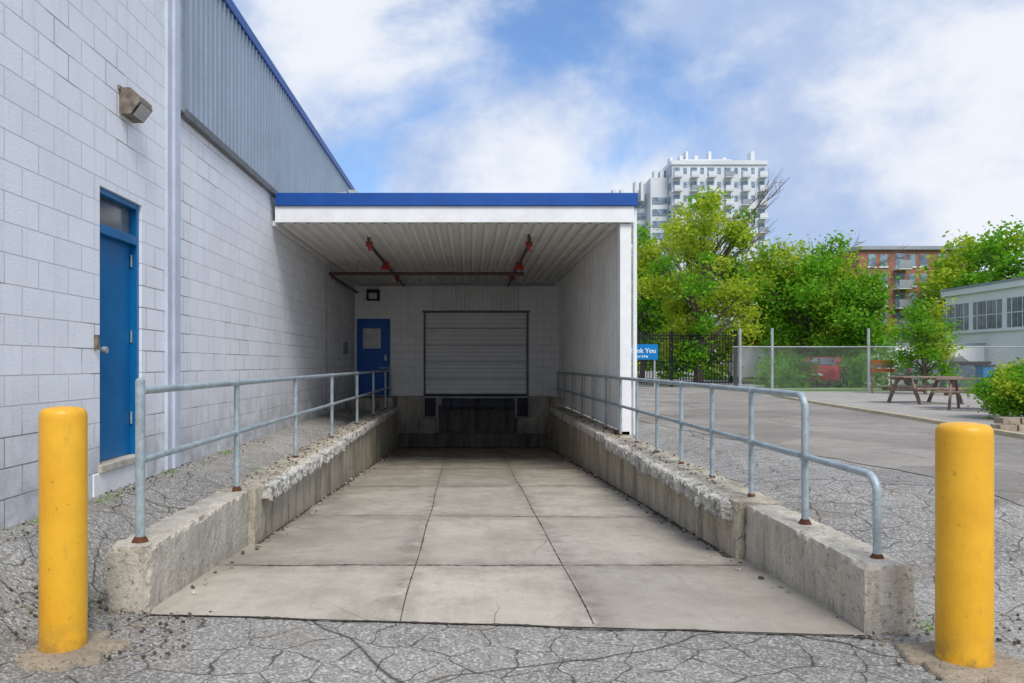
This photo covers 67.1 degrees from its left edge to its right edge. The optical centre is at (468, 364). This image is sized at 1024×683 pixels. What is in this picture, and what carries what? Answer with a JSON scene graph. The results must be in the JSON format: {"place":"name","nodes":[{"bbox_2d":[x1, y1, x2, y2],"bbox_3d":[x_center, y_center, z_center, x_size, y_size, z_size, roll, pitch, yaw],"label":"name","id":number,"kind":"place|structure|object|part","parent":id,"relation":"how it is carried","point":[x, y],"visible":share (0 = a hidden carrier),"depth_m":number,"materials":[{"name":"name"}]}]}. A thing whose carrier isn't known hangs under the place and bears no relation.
{"place":"outdoors","nodes":[
{"label":"outdoors","id":0,"kind":"place"},
{"bbox_2d":[0,371,1023,682],"bbox_3d":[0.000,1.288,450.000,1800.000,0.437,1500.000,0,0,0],"label":"ground","id":1,"kind":"structure","parent":0,"point":[238,649],"depth_m":4.26,"materials":[{"name":"grey asphalt"}]},
{"bbox_2d":[14,406,132,672],"bbox_3d":[-2.073,0.900,4.026,0.568,1.360,0.564,0,0,0],"label":"bollard","id":2,"kind":"object","parent":1,"relation":"on","point":[67,640],"visible":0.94,"depth_m":3.93,"materials":[{"name":"metal"}]},
{"bbox_2d":[0,0,354,529],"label":"block walls","id":3,"kind":"structure","parent":1,"relation":"on","point":[73,140],"depth_m":6.85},
{"bbox_2d":[100,187,138,460],"bbox_3d":[-3.123,-0.320,6.780,0.095,2.320,0.820,0,0,0],"label":"door leaf","id":4,"kind":"object","parent":3,"relation":"attached to","point":[119,306],"visible":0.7,"depth_m":6.91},
{"bbox_2d":[100,347,108,352],"bbox_3d":[-3.092,-0.135,6.490,0.095,0.170,0.080,0,0,0],"label":"door knob","id":5,"kind":"object","parent":4,"relation":"attached to","point":[104,349],"depth_m":6.47,"materials":[{"name":"silver metal"}]},
{"bbox_2d":[100,197,128,233],"bbox_3d":[-3.160,-1.305,6.780,0.020,0.250,0.740,0,0,0],"label":"transom window","id":6,"kind":"structure","parent":4,"relation":"attached to","point":[114,215],"depth_m":6.85,"materials":[{"name":"grey glass"}]},
{"bbox_2d":[93,453,146,496],"bbox_3d":[-3.132,1.018,6.770,0.235,0.365,1.040,0,0,0],"label":"door sill","id":7,"kind":"structure","parent":3,"relation":"attached to","point":[115,473],"depth_m":6.62,"materials":[{"name":"grey concrete"}]},
{"bbox_2d":[118,85,152,122],"bbox_3d":[-2.961,-2.308,6.860,0.190,0.243,0.340,0,0,0],"label":"wall light","id":8,"kind":"object","parent":3,"relation":"attached to","point":[134,107],"visible":1,"depth_m":6.72,"materials":[{"name":"beige metal"}]},
{"bbox_2d":[94,264,347,407],"bbox_3d":[-3.030,-0.625,12.685,0.080,3.150,12.830,0,0,0],"label":"conduit","id":9,"kind":"object","parent":3,"relation":"attached to","point":[97,343],"visible":0.86,"depth_m":16.58,"materials":[{"name":"grey metal"}]},
{"bbox_2d":[164,0,354,470],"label":"trim","id":10,"kind":"structure","parent":3,"relation":"attached to","point":[175,110],"depth_m":7.87,"materials":[{"name":"blue paint"}]},
{"bbox_2d":[185,0,350,192],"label":"siding","id":11,"kind":"object","parent":3,"relation":"attached to","point":[238,102],"visible":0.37,"depth_m":10.48,"materials":[{"name":"metal"}]},
{"bbox_2d":[334,189,356,192],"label":"roof floodlights","id":12,"kind":"object","parent":11,"relation":"attached to","point":[351,191],"visible":0.19,"depth_m":17.02,"materials":[{"name":"white metal"}]},
{"bbox_2d":[104,405,398,611],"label":"retaining wall","id":13,"kind":"structure","parent":1,"relation":"on","point":[179,551],"depth_m":6.42,"materials":[{"name":"concrete"}]},
{"bbox_2d":[131,366,390,543],"bbox_3d":[-2.163,0.595,12.456,0.354,1.090,15.402,0,0,0],"label":"pipe railing","id":14,"kind":"object","parent":13,"relation":"on","point":[141,458],"visible":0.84,"depth_m":6.30,"materials":[{"name":"metal"}]},
{"bbox_2d":[347,396,396,410],"bbox_3d":[-2.479,1.179,20.000,1.176,0.653,1.416,0,0,0],"label":"door landing","id":15,"kind":"object","parent":1,"relation":"on","point":[365,402],"depth_m":19.30,"materials":[{"name":"concrete"}]},
{"bbox_2d":[355,281,558,396],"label":"block wall","id":16,"kind":"structure","parent":1,"relation":"on","point":[401,308],"depth_m":20.70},
{"bbox_2d":[357,319,389,394],"bbox_3d":[-2.550,-0.190,20.733,0.900,2.060,0.095,0,0,0],"label":"door","id":17,"kind":"structure","parent":16,"relation":"attached to","point":[373,344],"depth_m":20.73,"materials":[{"name":"blue paint"}]},
{"bbox_2d":[367,289,379,300],"bbox_3d":[-2.550,-1.850,20.599,0.340,0.300,0.198,0,0,0],"label":"wall light","id":18,"kind":"object","parent":16,"relation":"attached to","point":[373,294],"visible":1,"depth_m":20.54,"materials":[{"name":"black metal"}]},
{"bbox_2d":[431,281,518,308],"bbox_3d":[0.180,-1.845,20.675,2.360,0.750,0.030,0,0,0],"label":"panel over door","id":19,"kind":"object","parent":16,"relation":"attached to","point":[474,297],"visible":0.92,"depth_m":20.69,"materials":[{"name":"metal"}]},
{"bbox_2d":[422,310,529,395],"bbox_3d":[0.205,-0.295,20.705,2.890,2.290,0.070,0,0,0],"label":"overhead door frame","id":20,"kind":"object","parent":16,"relation":"attached to","point":[476,311],"visible":1,"depth_m":20.67,"materials":[{"name":"grey metal"}]},
{"bbox_2d":[426,313,525,395],"bbox_3d":[0.205,-0.268,20.735,2.710,2.225,0.030,0,0,0],"label":"overhead door","id":21,"kind":"structure","parent":20,"relation":"in","point":[475,354],"depth_m":20.74,"materials":[{"name":"white metal"}]},
{"bbox_2d":[16,450,933,633],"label":"weeds","id":22,"kind":"object","parent":1,"relation":"on","point":[259,468],"visible":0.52,"depth_m":6.05,"materials":[{"name":"green plant"}]},
{"bbox_2d":[149,447,872,638],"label":"loading dock ramp","id":23,"kind":"structure","parent":1,"relation":"on","point":[537,536],"depth_m":5.99,"materials":[{"name":"concrete"}]},
{"bbox_2d":[397,396,550,446],"bbox_3d":[0.125,1.778,20.715,4.150,1.845,0.370,0,0,0],"label":"dock face","id":24,"kind":"object","parent":23,"relation":"on","point":[416,428],"visible":0.44,"depth_m":20.60},
{"bbox_2d":[423,396,529,416],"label":"dock bumpers","id":25,"kind":"object","parent":24,"relation":"attached to","point":[430,406],"visible":1,"depth_m":20.40,"materials":[{"name":"black rubber"}]},
{"bbox_2d":[441,397,514,430],"bbox_3d":[0.250,1.333,20.590,1.940,0.935,0.500,0,0,0],"label":"dock leveler","id":26,"kind":"object","parent":24,"relation":"attached to","point":[477,402],"visible":1,"depth_m":20.50,"materials":[{"name":"metal"}]},
{"bbox_2d":[0,416,1023,682],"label":"gravel debris","id":27,"kind":"object","parent":1,"relation":"on","point":[258,546],"visible":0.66,"depth_m":5.05,"materials":[{"name":"gravel"}]},
{"bbox_2d":[548,397,567,407],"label":"dock corner block","id":28,"kind":"structure","parent":1,"relation":"on","point":[554,402],"depth_m":20.00,"materials":[{"name":"concrete"}]},
{"bbox_2d":[631,340,724,370],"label":"distant trees","id":29,"kind":"object","parent":1,"relation":"on","point":[668,367],"depth_m":127.06,"materials":[{"name":"green plant"}]},
{"bbox_2d":[611,151,767,369],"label":"apartment tower","id":30,"kind":"structure","parent":1,"relation":"on","point":[671,183],"depth_m":150.00,"materials":[{"name":"white concrete"}]},
{"bbox_2d":[664,167,764,350],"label":"windows","id":31,"kind":"structure","parent":30,"relation":"in","point":[674,168],"depth_m":149.94,"materials":[{"name":"grey glass"}]},
{"bbox_2d":[547,406,914,633],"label":"retaining wall","id":32,"kind":"structure","parent":1,"relation":"on","point":[845,577],"depth_m":5.99,"materials":[{"name":"concrete"}]},
{"bbox_2d":[273,193,637,434],"bbox_3d":[-0.213,-0.755,16.450,5.693,3.790,9.100,0,0,0],"label":"loading dock canopy","id":33,"kind":"object","parent":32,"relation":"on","point":[580,251],"visible":0.93,"depth_m":13.15,"materials":[{"name":"white metal"}]},
{"bbox_2d":[329,234,554,293],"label":"sprinkler pipes","id":34,"kind":"object","parent":33,"relation":"attached to","point":[386,265],"visible":0.98,"depth_m":16.67,"materials":[{"name":"red metal"}]},
{"bbox_2d":[556,371,884,559],"bbox_3d":[2.350,0.663,12.366,0.086,0.954,15.952,0,0,0],"label":"pipe railing","id":35,"kind":"object","parent":32,"relation":"on","point":[804,456],"visible":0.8,"depth_m":6.38,"materials":[{"name":"metal"}]},
{"bbox_2d":[631,327,833,379],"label":"distant trees","id":36,"kind":"object","parent":1,"relation":"on","point":[675,373],"visible":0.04,"depth_m":54.90,"materials":[{"name":"green plant"}]},
{"bbox_2d":[733,328,1023,390],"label":"chain link fence","id":37,"kind":"object","parent":1,"relation":"on","point":[772,346],"visible":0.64,"depth_m":31.20,"materials":[{"name":"grey metal"}]},
{"bbox_2d":[807,246,966,342],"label":"brick apartment building","id":38,"kind":"structure","parent":1,"relation":"on","point":[912,263],"depth_m":94.95,"materials":[{"name":"brown brick"}]},
{"bbox_2d":[868,253,955,342],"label":"windows and balconies","id":39,"kind":"structure","parent":38,"relation":"in","point":[902,284],"depth_m":94.93,"materials":[{"name":"grey glass"}]},
{"bbox_2d":[772,395,1023,438],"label":"kerb","id":40,"kind":"structure","parent":1,"relation":"on","point":[996,431],"depth_m":15.86,"materials":[{"name":"concrete"}]},
{"bbox_2d":[795,391,1023,432],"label":"pavement","id":41,"kind":"structure","parent":1,"relation":"on","point":[906,403],"depth_m":21.46,"materials":[{"name":"grey concrete"}]},
{"bbox_2d":[871,360,893,392],"bbox_3d":[15.558,0.475,28.983,0.840,1.250,0.105,0,0,0],"label":"notice board","id":42,"kind":"object","parent":41,"relation":"on","point":[877,363],"visible":0.79,"depth_m":28.93,"materials":[{"name":"brown wood"}]},
{"bbox_2d":[872,376,972,404],"bbox_3d":[12.750,0.736,21.600,1.850,0.793,1.760,0,0,-10],"label":"picnic table","id":43,"kind":"object","parent":41,"relation":"on","point":[912,387],"visible":0.88,"depth_m":21.37,"materials":[{"name":"brown wood"}]},
{"bbox_2d":[880,291,974,393],"bbox_3d":[16.541,-0.790,28.005,3.005,3.787,2.937,0,0,-42],"label":"tree","id":44,"kind":"object","parent":41,"relation":"on","point":[924,349],"visible":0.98,"depth_m":27.65,"materials":[{"name":"green plant"}]},
{"bbox_2d":[931,378,980,409],"bbox_3d":[12.300,0.736,18.400,1.850,0.793,1.760,0,0,42],"label":"picnic table","id":45,"kind":"object","parent":41,"relation":"on","point":[951,391],"visible":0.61,"depth_m":18.50,"materials":[{"name":"brown wood"}]},
{"bbox_2d":[958,356,1023,418],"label":"shrub","id":46,"kind":"object","parent":41,"relation":"on","point":[1001,392],"visible":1,"depth_m":15.12,"materials":[{"name":"green plant"}]},
{"bbox_2d":[990,417,1023,430],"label":"stone edging","id":47,"kind":"object","parent":41,"relation":"on","point":[1012,424],"visible":0.97,"depth_m":12.70,"materials":[{"name":"stone"}]},
{"bbox_2d":[895,422,1023,682],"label":"bollard","id":48,"kind":"object","parent":1,"relation":"on","point":[960,648],"visible":0.94,"depth_m":3.75,"materials":[{"name":"metal"}]},
{"bbox_2d":[940,277,1023,368],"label":"factory building","id":49,"kind":"structure","parent":1,"relation":"on","point":[990,313],"depth_m":39.69,"materials":[{"name":"white metal"}]},
{"bbox_2d":[233,0,1023,276],"label":"sky","id":50,"kind":"structure","parent":0,"point":[888,122],"materials":[{"name":"blue"}]},
{"bbox_2d":[631,378,1023,505],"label":"road","id":51,"kind":"structure","parent":0,"point":[879,440],"depth_m":12.69,"materials":[{"name":"grey asphalt"}]},
{"bbox_2d":[631,344,657,388],"bbox_3d":[7.600,0.110,34.045,1.520,1.980,0.109,0,0,0],"label":"thank you sign","id":52,"kind":"object","parent":51,"relation":"on","point":[647,351],"visible":0.73,"depth_m":34.00,"materials":[{"name":"metal"}]},
{"bbox_2d":[631,230,680,377],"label":"tree","id":53,"kind":"object","parent":51,"relation":"on","point":[647,309],"visible":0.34,"depth_m":45.39,"materials":[{"name":"green plant"}]},
{"bbox_2d":[631,331,737,386],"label":"iron gate","id":54,"kind":"structure","parent":51,"relation":"on","point":[671,338],"depth_m":37.00,"materials":[{"name":"black metal"}]},
{"bbox_2d":[707,371,970,390],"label":"lawn","id":55,"kind":"structure","parent":0,"point":[826,388],"depth_m":34.65,"materials":[{"name":"green plant"}]},
{"bbox_2d":[631,169,784,381],"bbox_3d":[11.439,-4.122,38.302,7.086,10.468,8.403,0,0,-15],"label":"tree","id":56,"kind":"object","parent":55,"relation":"on","point":[698,291],"visible":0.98,"depth_m":37.04,"materials":[{"name":"green plant"}]},
{"bbox_2d":[729,347,774,382],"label":"parked van","id":57,"kind":"object","parent":55,"relation":"on","point":[751,353],"visible":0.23,"depth_m":43.55,"materials":[{"name":"white metal"}]},
{"bbox_2d":[707,238,805,382],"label":"tree","id":58,"kind":"object","parent":55,"relation":"on","point":[732,326],"visible":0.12,"depth_m":45.52,"materials":[{"name":"green plant"}]},
{"bbox_2d":[742,342,830,387],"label":"bushes","id":59,"kind":"object","parent":55,"relation":"on","point":[794,380],"visible":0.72,"depth_m":35.55,"materials":[{"name":"green plant"}]},
{"bbox_2d":[733,230,915,384],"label":"tree","id":60,"kind":"object","parent":55,"relation":"on","point":[788,281],"visible":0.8,"depth_m":41.09,"materials":[{"name":"green plant"}]},
{"bbox_2d":[801,357,850,386],"bbox_3d":[17.642,0.370,37.975,1.820,1.460,4.550,0,0,35],"label":"parked car","id":61,"kind":"object","parent":55,"relation":"on","point":[824,363],"visible":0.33,"depth_m":36.24,"materials":[{"name":"red metal"}]},
{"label":"windows","id":62,"kind":"part","parent":61,"relation":"part of","materials":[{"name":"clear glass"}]},
{"bbox_2d":[800,265,909,383],"bbox_3d":[19.914,-2.004,40.080,5.046,6.226,5.545,0,0,42],"label":"tree","id":63,"kind":"object","parent":55,"relation":"on","point":[876,293],"visible":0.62,"depth_m":39.08,"materials":[{"name":"green plant"}]},
{"bbox_2d":[822,336,915,387],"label":"bushes","id":64,"kind":"object","parent":55,"relation":"on","point":[853,374],"visible":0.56,"depth_m":35.87,"materials":[{"name":"green plant"}]},
{"bbox_2d":[862,343,985,384],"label":"boundary wall","id":65,"kind":"structure","parent":55,"relation":"on","point":[973,356],"depth_m":40.00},
{"bbox_2d":[904,274,943,341],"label":"tree","id":66,"kind":"object","parent":55,"relation":"on","point":[922,296],"visible":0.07,"depth_m":93.13,"materials":[{"name":"green plant"}]},
{"bbox_2d":[892,357,967,385],"bbox_3d":[23.823,0.370,38.400,4.550,1.460,1.820,0,0,0],"label":"parked car","id":67,"kind":"object","parent":55,"relation":"on","point":[907,382],"visible":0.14,"depth_m":37.66,"materials":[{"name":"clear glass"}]},
{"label":"windows","id":68,"kind":"part","parent":67,"relation":"part of","materials":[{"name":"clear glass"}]},
{"bbox_2d":[902,215,1023,342],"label":"tree","id":69,"kind":"object","parent":55,"relation":"on","point":[947,272],"visible":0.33,"depth_m":83.83,"materials":[{"name":"green plant"}]},
{"bbox_2d":[974,365,994,384],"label":"waste bins","id":70,"kind":"object","parent":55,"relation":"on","point":[980,369],"visible":0.09,"depth_m":32.61,"materials":[{"name":"blue plastic"}]},
{"bbox_2d":[950,239,1023,285],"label":"tree","id":71,"kind":"object","parent":55,"relation":"on","point":[997,262],"visible":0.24,"depth_m":77.47,"materials":[{"name":"green plant"}]},
{"bbox_2d":[938,361,990,387],"bbox_3d":[22.200,0.490,34.475,1.700,1.220,1.150,0,0,0],"label":"waste container","id":72,"kind":"object","parent":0,"point":[966,367],"visible":0.33,"depth_m":34.00,"materials":[{"name":"grey metal"}]}
]}

